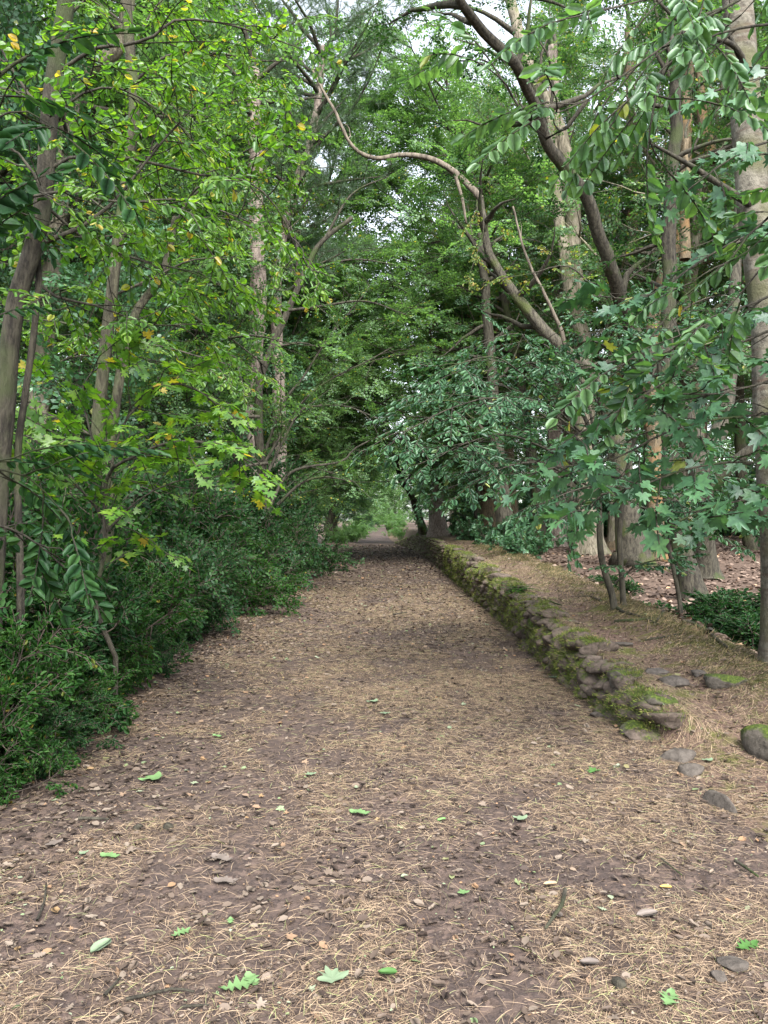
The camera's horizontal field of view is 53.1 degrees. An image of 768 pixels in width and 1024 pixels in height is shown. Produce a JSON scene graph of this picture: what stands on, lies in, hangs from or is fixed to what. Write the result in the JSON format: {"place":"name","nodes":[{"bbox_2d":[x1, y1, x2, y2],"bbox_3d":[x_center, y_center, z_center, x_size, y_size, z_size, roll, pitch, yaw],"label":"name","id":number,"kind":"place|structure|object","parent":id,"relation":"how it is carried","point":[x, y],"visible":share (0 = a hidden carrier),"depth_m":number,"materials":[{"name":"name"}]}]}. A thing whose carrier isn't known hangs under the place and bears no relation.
{"place":"outdoors","nodes":[
{"label":"outdoors","id":0,"kind":"place"},
{"bbox_2d":[214,521,362,619],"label":"ground","id":1,"kind":"structure","parent":0,"point":[321,537],"depth_m":90.75,"materials":[{"name":"soil"}]},
{"bbox_2d":[0,701,81,806],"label":"shrub","id":2,"kind":"object","parent":1,"relation":"on","point":[19,753],"visible":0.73,"depth_m":4.30,"materials":[{"name":"green plant"}]},
{"bbox_2d":[0,605,102,792],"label":"shrub","id":3,"kind":"object","parent":1,"relation":"on","point":[9,692],"visible":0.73,"depth_m":4.60,"materials":[{"name":"green plant"}]},
{"bbox_2d":[2,459,125,626],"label":"shrub","id":4,"kind":"object","parent":1,"relation":"on","point":[91,551],"visible":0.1,"depth_m":7.03,"materials":[{"name":"green plant"}]},
{"bbox_2d":[0,556,134,770],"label":"shrub","id":5,"kind":"object","parent":1,"relation":"on","point":[33,639],"visible":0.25,"depth_m":5.21,"materials":[{"name":"green plant"}]},
{"bbox_2d":[11,676,124,778],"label":"shrub","id":6,"kind":"object","parent":1,"relation":"on","point":[57,719],"visible":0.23,"depth_m":4.81,"materials":[{"name":"green plant"}]},
{"bbox_2d":[2,557,150,733],"bbox_3d":[-2.997,1.144,6.239,2.142,1.957,2.772,0,-1,-13],"label":"shrub","id":7,"kind":"object","parent":1,"relation":"on","point":[122,619],"visible":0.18,"depth_m":5.94,"materials":[{"name":"green plant"}]},
{"bbox_2d":[30,642,139,733],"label":"shrub","id":8,"kind":"object","parent":1,"relation":"on","point":[105,705],"visible":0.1,"depth_m":5.59,"materials":[{"name":"green plant"}]},
{"bbox_2d":[7,427,166,617],"bbox_3d":[-4.272,0.715,8.384,3.608,3.736,3.258,0,-1,5],"label":"shrub","id":9,"kind":"object","parent":1,"relation":"on","point":[64,501],"visible":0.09,"depth_m":8.49,"materials":[{"name":"green plant"}]},
{"bbox_2d":[0,0,185,462],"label":"woodland tree","id":10,"kind":"object","parent":1,"relation":"on","point":[29,31],"visible":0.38,"depth_m":11.48,"materials":[{"name":"green plant"}]},
{"bbox_2d":[5,527,206,687],"bbox_3d":[-3.088,1.117,7.269,2.941,2.002,2.266,-1,-2,38],"label":"shrub","id":11,"kind":"object","parent":1,"relation":"on","point":[176,597],"visible":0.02,"depth_m":7.13,"materials":[{"name":"green plant"}]},
{"bbox_2d":[22,410,196,607],"bbox_3d":[-4.306,0.730,10.226,3.939,4.190,3.920,0,-1,-1],"label":"shrub","id":12,"kind":"object","parent":1,"relation":"on","point":[144,504],"visible":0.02,"depth_m":10.04,"materials":[{"name":"green plant"}]},
{"bbox_2d":[84,627,161,703],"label":"shrub","id":13,"kind":"object","parent":1,"relation":"on","point":[127,686],"visible":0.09,"depth_m":6.69,"materials":[{"name":"green plant"}]},
{"bbox_2d":[11,120,254,525],"bbox_3d":[-4.878,-2.543,14.229,5.190,9.062,5.354,1,-1,-28],"label":"woodland tree","id":14,"kind":"object","parent":1,"relation":"on","point":[150,369],"visible":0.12,"depth_m":14.02,"materials":[{"name":"green plant"}]},
{"bbox_2d":[0,0,266,466],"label":"pale crooked tree","id":15,"kind":"object","parent":1,"relation":"on","point":[112,55],"visible":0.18,"depth_m":13.01,"materials":[{"name":"green plant"}]},
{"bbox_2d":[0,0,269,448],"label":"woodland tree","id":16,"kind":"object","parent":1,"relation":"on","point":[154,417],"visible":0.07,"depth_m":17.73,"materials":[{"name":"green plant"}]},
{"bbox_2d":[23,421,261,607],"bbox_3d":[-4.473,0.827,12.854,4.232,4.454,4.472,1,-1,-32],"label":"shrub","id":17,"kind":"object","parent":1,"relation":"on","point":[212,509],"visible":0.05,"depth_m":12.56,"materials":[{"name":"green plant"}]},
{"bbox_2d":[123,615,192,677],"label":"shrub","id":18,"kind":"object","parent":1,"relation":"on","point":[167,655],"visible":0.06,"depth_m":7.70,"materials":[{"name":"green plant"}]},
{"bbox_2d":[0,576,315,810],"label":"hedge litter","id":19,"kind":"object","parent":1,"relation":"on","point":[193,655],"visible":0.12,"depth_m":8.71,"materials":[{"name":"brown plant"}]},
{"bbox_2d":[57,33,260,476],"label":"slim grey tree","id":20,"kind":"object","parent":1,"relation":"on","point":[144,329],"visible":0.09,"depth_m":18.03,"materials":[{"name":"green plant"}]},
{"bbox_2d":[113,556,207,664],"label":"shrub","id":21,"kind":"object","parent":1,"relation":"on","point":[151,579],"visible":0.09,"depth_m":8.60,"materials":[{"name":"green plant"}]},
{"bbox_2d":[0,0,324,568],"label":"slender tree","id":22,"kind":"object","parent":1,"relation":"on","point":[102,380],"visible":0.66,"depth_m":8.88,"materials":[{"name":"green plant"}]},
{"bbox_2d":[26,22,299,465],"bbox_3d":[-5.977,-5.801,21.575,7.658,15.774,9.751,1,-1,-32],"label":"woodland tree","id":23,"kind":"object","parent":1,"relation":"on","point":[239,275],"visible":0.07,"depth_m":20.93,"materials":[{"name":"green plant"}]},
{"bbox_2d":[95,520,241,650],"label":"shrub","id":24,"kind":"object","parent":1,"relation":"on","point":[203,599],"visible":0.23,"depth_m":9.90,"materials":[{"name":"green plant"}]},
{"bbox_2d":[0,0,353,442],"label":"arching tree","id":25,"kind":"object","parent":1,"relation":"on","point":[116,96],"visible":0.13,"depth_m":14.79,"materials":[{"name":"green plant"}]},
{"bbox_2d":[0,0,354,421],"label":"woodland tree","id":26,"kind":"object","parent":1,"relation":"on","point":[293,200],"visible":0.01,"depth_m":24.33,"materials":[{"name":"green plant"}]},
{"bbox_2d":[59,106,317,460],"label":"woodland tree","id":27,"kind":"object","parent":1,"relation":"on","point":[299,375],"visible":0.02,"depth_m":24.05,"materials":[{"name":"green plant"}]},
{"bbox_2d":[121,438,275,580],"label":"shrub","id":28,"kind":"object","parent":1,"relation":"on","point":[201,504],"visible":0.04,"depth_m":15.25,"materials":[{"name":"green plant"}]},
{"bbox_2d":[144,522,255,635],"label":"shrub","id":29,"kind":"object","parent":1,"relation":"on","point":[174,538],"visible":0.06,"depth_m":11.20,"materials":[{"name":"green plant"}]},
{"bbox_2d":[126,213,309,527],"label":"woodland tree","id":30,"kind":"object","parent":1,"relation":"on","point":[239,323],"visible":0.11,"depth_m":20.08,"materials":[{"name":"green plant"}]},
{"bbox_2d":[123,418,323,590],"bbox_3d":[-4.250,0.604,18.424,5.227,5.586,5.252,0,-1,19],"label":"shrub","id":31,"kind":"object","parent":1,"relation":"on","point":[250,470],"visible":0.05,"depth_m":18.32,"materials":[{"name":"green plant"}]},
{"bbox_2d":[145,504,309,616],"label":"shrub","id":32,"kind":"object","parent":1,"relation":"on","point":[265,596],"visible":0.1,"depth_m":13.18,"materials":[{"name":"green plant"}]},
{"bbox_2d":[164,500,313,607],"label":"shrub","id":33,"kind":"object","parent":1,"relation":"on","point":[251,530],"visible":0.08,"depth_m":14.94,"materials":[{"name":"green plant"}]},
{"bbox_2d":[167,427,325,576],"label":"shrub","id":34,"kind":"object","parent":1,"relation":"on","point":[276,468],"visible":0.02,"depth_m":22.04,"materials":[{"name":"green plant"}]},
{"bbox_2d":[112,0,399,425],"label":"woodland tree","id":35,"kind":"object","parent":1,"relation":"on","point":[309,319],"visible":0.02,"depth_m":29.67,"materials":[{"name":"green plant"}]},
{"bbox_2d":[195,1,341,507],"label":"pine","id":36,"kind":"object","parent":1,"relation":"on","point":[257,255],"visible":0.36,"depth_m":22.01,"materials":[{"name":"brown plant"}]},
{"bbox_2d":[207,282,340,529],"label":"woodland tree","id":37,"kind":"object","parent":1,"relation":"on","point":[287,374],"visible":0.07,"depth_m":27.13,"materials":[{"name":"green plant"}]},
{"bbox_2d":[235,505,315,581],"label":"shrub","id":38,"kind":"object","parent":1,"relation":"on","point":[266,513],"visible":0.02,"depth_m":17.41,"materials":[{"name":"green plant"}]},
{"bbox_2d":[136,116,465,539],"bbox_3d":[-2.028,-3.538,18.020,7.186,11.140,6.046,1,-1,-22],"label":"ivy clad tree","id":39,"kind":"object","parent":1,"relation":"on","point":[258,415],"visible":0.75,"depth_m":18.18,"materials":[{"name":"green plant"}]},
{"bbox_2d":[280,495,346,577],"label":"shrub","id":40,"kind":"object","parent":1,"relation":"on","point":[324,564],"visible":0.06,"depth_m":23.48,"materials":[{"name":"green plant"}]},
{"bbox_2d":[213,0,421,508],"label":"reddish pine","id":41,"kind":"object","parent":1,"relation":"on","point":[316,123],"visible":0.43,"depth_m":24.29,"materials":[{"name":"green plant"}]},
{"bbox_2d":[288,494,365,571],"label":"shrub","id":42,"kind":"object","parent":1,"relation":"on","point":[348,560],"visible":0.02,"depth_m":26.86,"materials":[{"name":"green plant"}]},
{"bbox_2d":[263,229,397,514],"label":"arching tree","id":43,"kind":"object","parent":1,"relation":"on","point":[337,390],"visible":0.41,"depth_m":28.84,"materials":[{"name":"green plant"}]},
{"bbox_2d":[258,46,423,448],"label":"woodland tree","id":44,"kind":"object","parent":1,"relation":"on","point":[306,221],"visible":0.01,"depth_m":41.49,"materials":[{"name":"green plant"}]},
{"bbox_2d":[320,417,379,541],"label":"woodland tree","id":45,"kind":"object","parent":1,"relation":"on","point":[355,518],"visible":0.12,"depth_m":75.87,"materials":[{"name":"green plant"}]},
{"bbox_2d":[286,322,413,507],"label":"arching tree","id":46,"kind":"object","parent":1,"relation":"on","point":[362,466],"visible":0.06,"depth_m":42.55,"materials":[{"name":"green plant"}]},
{"bbox_2d":[287,257,419,510],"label":"arching tree","id":47,"kind":"object","parent":1,"relation":"on","point":[352,439],"visible":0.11,"depth_m":36.55,"materials":[{"name":"green plant"}]},
{"bbox_2d":[246,43,480,471],"bbox_3d":[-2.409,-7.830,32.851,12.544,20.282,13.058,-1,-2,45],"label":"arching tree","id":48,"kind":"object","parent":1,"relation":"on","point":[396,182],"visible":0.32,"depth_m":30.82,"materials":[{"name":"green plant"}]},
{"bbox_2d":[328,386,402,539],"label":"arching tree","id":49,"kind":"object","parent":1,"relation":"on","point":[382,488],"visible":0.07,"depth_m":79.69,"materials":[{"name":"green plant"}]},
{"bbox_2d":[326,286,430,535],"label":"arching tree","id":50,"kind":"object","parent":1,"relation":"on","point":[330,517],"visible":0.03,"depth_m":73.62,"materials":[{"name":"green plant"}]},
{"bbox_2d":[0,523,767,1023],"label":"path","id":51,"kind":"structure","parent":0,"point":[514,993],"depth_m":3.56,"materials":[{"name":"soil"}]},
{"bbox_2d":[0,26,171,627],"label":"overhanging elm","id":52,"kind":"object","parent":51,"relation":"on","point":[87,582],"visible":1,"depth_m":3.28,"materials":[{"name":"green plant"}]},
{"bbox_2d":[10,320,285,694],"bbox_3d":[-1.899,0.155,5.808,2.524,3.246,2.104,0,-1,0],"label":"maple sapling","id":53,"kind":"object","parent":51,"relation":"on","point":[219,446],"visible":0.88,"depth_m":5.71,"materials":[{"name":"green plant"}]},
{"bbox_2d":[0,0,342,667],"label":"hornbeam tree","id":54,"kind":"object","parent":51,"relation":"on","point":[56,79],"visible":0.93,"depth_m":5.04,"materials":[{"name":"green plant"}]},
{"bbox_2d":[188,544,555,657],"bbox_3d":[-0.265,1.901,39.465,5.209,1.086,61.071,0,-1,0],"label":"leaf debris","id":55,"kind":"object","parent":51,"relation":"on","point":[396,566],"visible":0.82,"depth_m":14.35,"materials":[{"name":"plant"}]},
{"bbox_2d":[0,583,767,1023],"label":"bark crumbs","id":56,"kind":"object","parent":51,"relation":"on","point":[474,1009],"visible":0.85,"depth_m":3.59,"materials":[{"name":"brown plant"}]},
{"bbox_2d":[0,535,767,1023],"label":"dead leaves","id":57,"kind":"object","parent":51,"relation":"on","point":[282,913],"visible":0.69,"depth_m":3.63,"materials":[{"name":"brown plant"}]},
{"bbox_2d":[0,544,767,1023],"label":"pine needles","id":58,"kind":"object","parent":51,"relation":"on","point":[516,708],"visible":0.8,"depth_m":3.88,"materials":[{"name":"plant"}]},
{"bbox_2d":[716,955,749,973],"bbox_3d":[1.194,1.542,2.622,0.110,0.040,0.096,0,-1,0],"label":"stone","id":59,"kind":"object","parent":51,"relation":"on","point":[734,964],"visible":1,"depth_m":2.60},
{"bbox_2d":[17,0,764,520],"label":"sky","id":60,"kind":"structure","parent":0,"point":[490,24],"materials":[{"name":"white"}]},
{"bbox_2d":[387,527,767,842],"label":"bank","id":61,"kind":"structure","parent":0,"point":[735,736],"depth_m":5.98,"materials":[{"name":"soil"}]},
{"bbox_2d":[357,389,431,535],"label":"arching far tree","id":62,"kind":"object","parent":61,"relation":"on","point":[421,531],"visible":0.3,"depth_m":53.14,"materials":[{"name":"green plant"}]},
{"bbox_2d":[311,185,484,536],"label":"stout brown tree","id":63,"kind":"object","parent":61,"relation":"on","point":[438,526],"visible":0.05,"depth_m":45.43,"materials":[{"name":"green plant"}]},
{"bbox_2d":[446,516,491,541],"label":"rhododendron","id":64,"kind":"object","parent":61,"relation":"on","point":[464,534],"visible":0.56,"depth_m":32.69,"materials":[{"name":"green plant"}]},
{"bbox_2d":[396,150,557,545],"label":"dark bank tree","id":65,"kind":"object","parent":61,"relation":"on","point":[501,512],"visible":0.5,"depth_m":27.03,"materials":[{"name":"green plant"}]},
{"bbox_2d":[469,514,535,546],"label":"rhododendron","id":66,"kind":"object","parent":61,"relation":"on","point":[480,534],"visible":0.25,"depth_m":27.19,"materials":[{"name":"green plant"}]},
{"bbox_2d":[487,523,566,559],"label":"rhododendron","id":67,"kind":"object","parent":61,"relation":"on","point":[520,545],"visible":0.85,"depth_m":19.23,"materials":[{"name":"green plant"}]},
{"bbox_2d":[395,533,689,741],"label":"stone wall","id":68,"kind":"structure","parent":61,"relation":"on","point":[570,659],"depth_m":7.86,"materials":[{"name":"stone"}]},
{"bbox_2d":[345,266,759,618],"bbox_3d":[2.413,-0.843,8.551,5.555,4.574,4.638,0,-1,0],"label":"hazel bush","id":69,"kind":"object","parent":61,"relation":"on","point":[507,402],"visible":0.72,"depth_m":8.06,"materials":[{"name":"green plant"}]},
{"bbox_2d":[396,0,767,453],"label":"wych elm","id":70,"kind":"object","parent":61,"relation":"on","point":[694,39],"visible":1,"depth_m":3.75,"materials":[{"name":"green plant"}]},
{"bbox_2d":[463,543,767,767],"bbox_3d":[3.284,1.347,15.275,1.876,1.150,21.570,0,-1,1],"label":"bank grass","id":71,"kind":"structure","parent":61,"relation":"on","point":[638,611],"depth_m":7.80,"materials":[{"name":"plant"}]},
{"bbox_2d":[659,747,696,763],"bbox_3d":[1.912,1.612,5.002,0.214,0.142,0.191,1,-2,-39],"label":"stone","id":72,"kind":"object","parent":61,"relation":"on","point":[680,755],"visible":0.57,"depth_m":4.96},
{"bbox_2d":[598,0,767,664],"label":"banded tree","id":73,"kind":"object","parent":61,"relation":"on","point":[740,44],"visible":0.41,"depth_m":6.66,"materials":[{"name":"brown plant"}]},
{"bbox_2d":[702,790,737,814],"bbox_3d":[1.847,1.603,4.171,0.141,0.148,0.280,1,-1,-23],"label":"stone","id":74,"kind":"object","parent":61,"relation":"on","point":[718,799],"visible":0.55,"depth_m":4.14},
{"bbox_2d":[703,673,748,689],"bbox_3d":[2.654,1.318,5.961,0.324,0.132,0.209,0,-1,15],"label":"stone","id":75,"kind":"object","parent":61,"relation":"on","point":[716,681],"visible":0.76,"depth_m":5.90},
{"bbox_2d":[740,724,767,761],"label":"stone","id":76,"kind":"object","parent":61,"relation":"on","point":[754,739],"visible":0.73,"depth_m":4.95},
{"bbox_2d":[404,520,760,615],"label":"forest floor","id":77,"kind":"structure","parent":0,"point":[412,526],"depth_m":20.48,"materials":[{"name":"soil"}]},
{"bbox_2d":[270,0,633,546],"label":"arching tree","id":78,"kind":"object","parent":77,"relation":"on","point":[434,96],"visible":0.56,"depth_m":29.81,"materials":[{"name":"green plant"}]},
{"bbox_2d":[382,248,548,510],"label":"arching tree","id":79,"kind":"object","parent":77,"relation":"on","point":[435,335],"visible":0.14,"depth_m":35.96,"materials":[{"name":"green plant"}]},
{"bbox_2d":[410,342,528,528],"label":"woodland tree","id":80,"kind":"object","parent":77,"relation":"on","point":[462,512],"visible":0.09,"depth_m":39.81,"materials":[{"name":"green plant"}]},
{"bbox_2d":[368,68,599,530],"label":"woodland tree","id":81,"kind":"object","parent":77,"relation":"on","point":[487,508],"visible":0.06,"depth_m":40.09,"materials":[{"name":"green plant"}]},
{"bbox_2d":[367,78,602,529],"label":"woodland tree","id":82,"kind":"object","parent":77,"relation":"on","point":[540,419],"visible":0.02,"depth_m":47.85,"materials":[{"name":"green plant"}]},
{"bbox_2d":[388,96,591,526],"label":"woodland tree","id":83,"kind":"object","parent":77,"relation":"on","point":[511,450],"visible":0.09,"depth_m":35.63,"materials":[{"name":"green plant"}]},
{"bbox_2d":[414,0,650,555],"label":"pale beech","id":84,"kind":"object","parent":77,"relation":"on","point":[563,141],"visible":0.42,"depth_m":26.84,"materials":[{"name":"brown plant"}]},
{"bbox_2d":[406,133,660,567],"bbox_3d":[4.362,-3.630,21.751,7.558,11.628,6.442,0,-1,0],"label":"leaning trunk tree","id":85,"kind":"object","parent":77,"relation":"on","point":[632,548],"visible":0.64,"depth_m":21.10,"materials":[{"name":"green plant"}]},
{"bbox_2d":[312,68,482,222],"bbox_3d":[0.364,-10.119,21.385,4.727,4.473,0.823,0,-1,0],"label":"dead branch","id":86,"kind":"object","parent":85,"relation":"attached to","point":[474,190],"visible":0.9,"depth_m":21.07,"materials":[{"name":"wood"}]},
{"bbox_2d":[512,206,568,351],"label":"dead sapling","id":87,"kind":"object","parent":77,"relation":"on","point":[558,323],"visible":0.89,"depth_m":18.09,"materials":[{"name":"wood"}]},
{"bbox_2d":[321,0,767,579],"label":"leaning oak","id":88,"kind":"object","parent":77,"relation":"on","point":[617,286],"visible":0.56,"depth_m":15.01,"materials":[{"name":"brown plant"}]},
{"bbox_2d":[473,1,633,546],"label":"scaly trunk tree","id":89,"kind":"object","parent":77,"relation":"on","point":[552,435],"visible":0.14,"depth_m":31.96,"materials":[{"name":"brown plant"}]},
{"bbox_2d":[414,0,742,543],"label":"woodland tree","id":90,"kind":"object","parent":77,"relation":"on","point":[570,54],"visible":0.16,"depth_m":33.64,"materials":[{"name":"green plant"}]},
{"bbox_2d":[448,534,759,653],"bbox_3d":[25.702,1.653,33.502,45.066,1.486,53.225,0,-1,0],"label":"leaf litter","id":91,"kind":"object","parent":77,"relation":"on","point":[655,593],"visible":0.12,"depth_m":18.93,"materials":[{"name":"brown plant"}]},
{"bbox_2d":[504,113,726,541],"bbox_3d":[8.941,-7.134,30.223,9.352,17.559,8.907,1,-1,-31],"label":"woodland tree","id":92,"kind":"object","parent":77,"relation":"on","point":[611,529],"visible":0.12,"depth_m":29.52,"materials":[{"name":"green plant"}]},
{"bbox_2d":[493,58,767,559],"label":"sycamore tree","id":93,"kind":"object","parent":77,"relation":"on","point":[743,519],"visible":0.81,"depth_m":4.60,"materials":[{"name":"green plant"}]},
{"bbox_2d":[544,2,717,549],"bbox_3d":[10.201,-10.354,29.951,7.200,24.770,6.257,0,-1,0],"label":"brown barked tree","id":94,"kind":"object","parent":77,"relation":"on","point":[610,545],"visible":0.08,"depth_m":30.18,"materials":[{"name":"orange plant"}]},
{"bbox_2d":[510,0,764,495],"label":"woodland tree","id":95,"kind":"object","parent":77,"relation":"on","point":[681,444],"visible":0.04,"depth_m":31.05,"materials":[{"name":"green plant"}]},
{"bbox_2d":[513,0,767,528],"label":"woodland tree","id":96,"kind":"object","parent":77,"relation":"on","point":[696,235],"visible":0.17,"depth_m":24.87,"materials":[{"name":"green plant"}]},
{"bbox_2d":[526,0,767,601],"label":"slanting grey tree","id":97,"kind":"object","parent":77,"relation":"on","point":[689,582],"visible":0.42,"depth_m":15.03,"materials":[{"name":"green plant"}]},
{"bbox_2d":[459,195,601,295],"bbox_3d":[3.072,-6.076,17.027,2.415,3.789,5.554,0,-1,0],"label":"yellowing spray","id":98,"kind":"object","parent":97,"relation":"attached to","point":[477,257],"visible":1,"depth_m":15.69,"materials":[{"name":"green plant"}]},
{"bbox_2d":[565,0,767,561],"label":"forked orange tree","id":99,"kind":"object","parent":77,"relation":"on","point":[684,256],"visible":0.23,"depth_m":23.93,"materials":[{"name":"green plant"}]},
{"bbox_2d":[639,600,730,637],"bbox_3d":[4.193,1.710,10.946,2.164,0.913,1.508,-1,-1,33],"label":"undershrub","id":100,"kind":"object","parent":77,"relation":"on","point":[703,611],"visible":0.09,"depth_m":10.90,"materials":[{"name":"green plant"}]},
{"bbox_2d":[604,0,767,370],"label":"woodland tree","id":101,"kind":"object","parent":77,"relation":"on","point":[759,37],"visible":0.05,"depth_m":25.38,"materials":[{"name":"green plant"}]},
{"bbox_2d":[662,13,763,549],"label":"mossy green tree","id":102,"kind":"object","parent":77,"relation":"on","point":[749,539],"visible":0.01,"depth_m":29.90,"materials":[{"name":"green plant"}]},
{"bbox_2d":[675,585,760,629],"bbox_3d":[4.953,1.649,11.460,2.597,1.095,1.810,1,-2,-38],"label":"undershrub","id":103,"kind":"object","parent":77,"relation":"on","point":[730,603],"visible":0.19,"depth_m":11.32,"materials":[{"name":"green plant"}]},
{"bbox_2d":[678,0,767,305],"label":"woodland tree","id":104,"kind":"object","parent":77,"relation":"on","point":[760,21],"visible":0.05,"depth_m":24.73,"materials":[{"name":"green plant"}]},
{"bbox_2d":[698,611,759,653],"bbox_3d":[4.827,1.695,9.360,2.381,1.004,1.659,0,-1,0],"label":"undershrub","id":105,"kind":"object","parent":77,"relation":"on","point":[750,631],"visible":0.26,"depth_m":9.37,"materials":[{"name":"green plant"}]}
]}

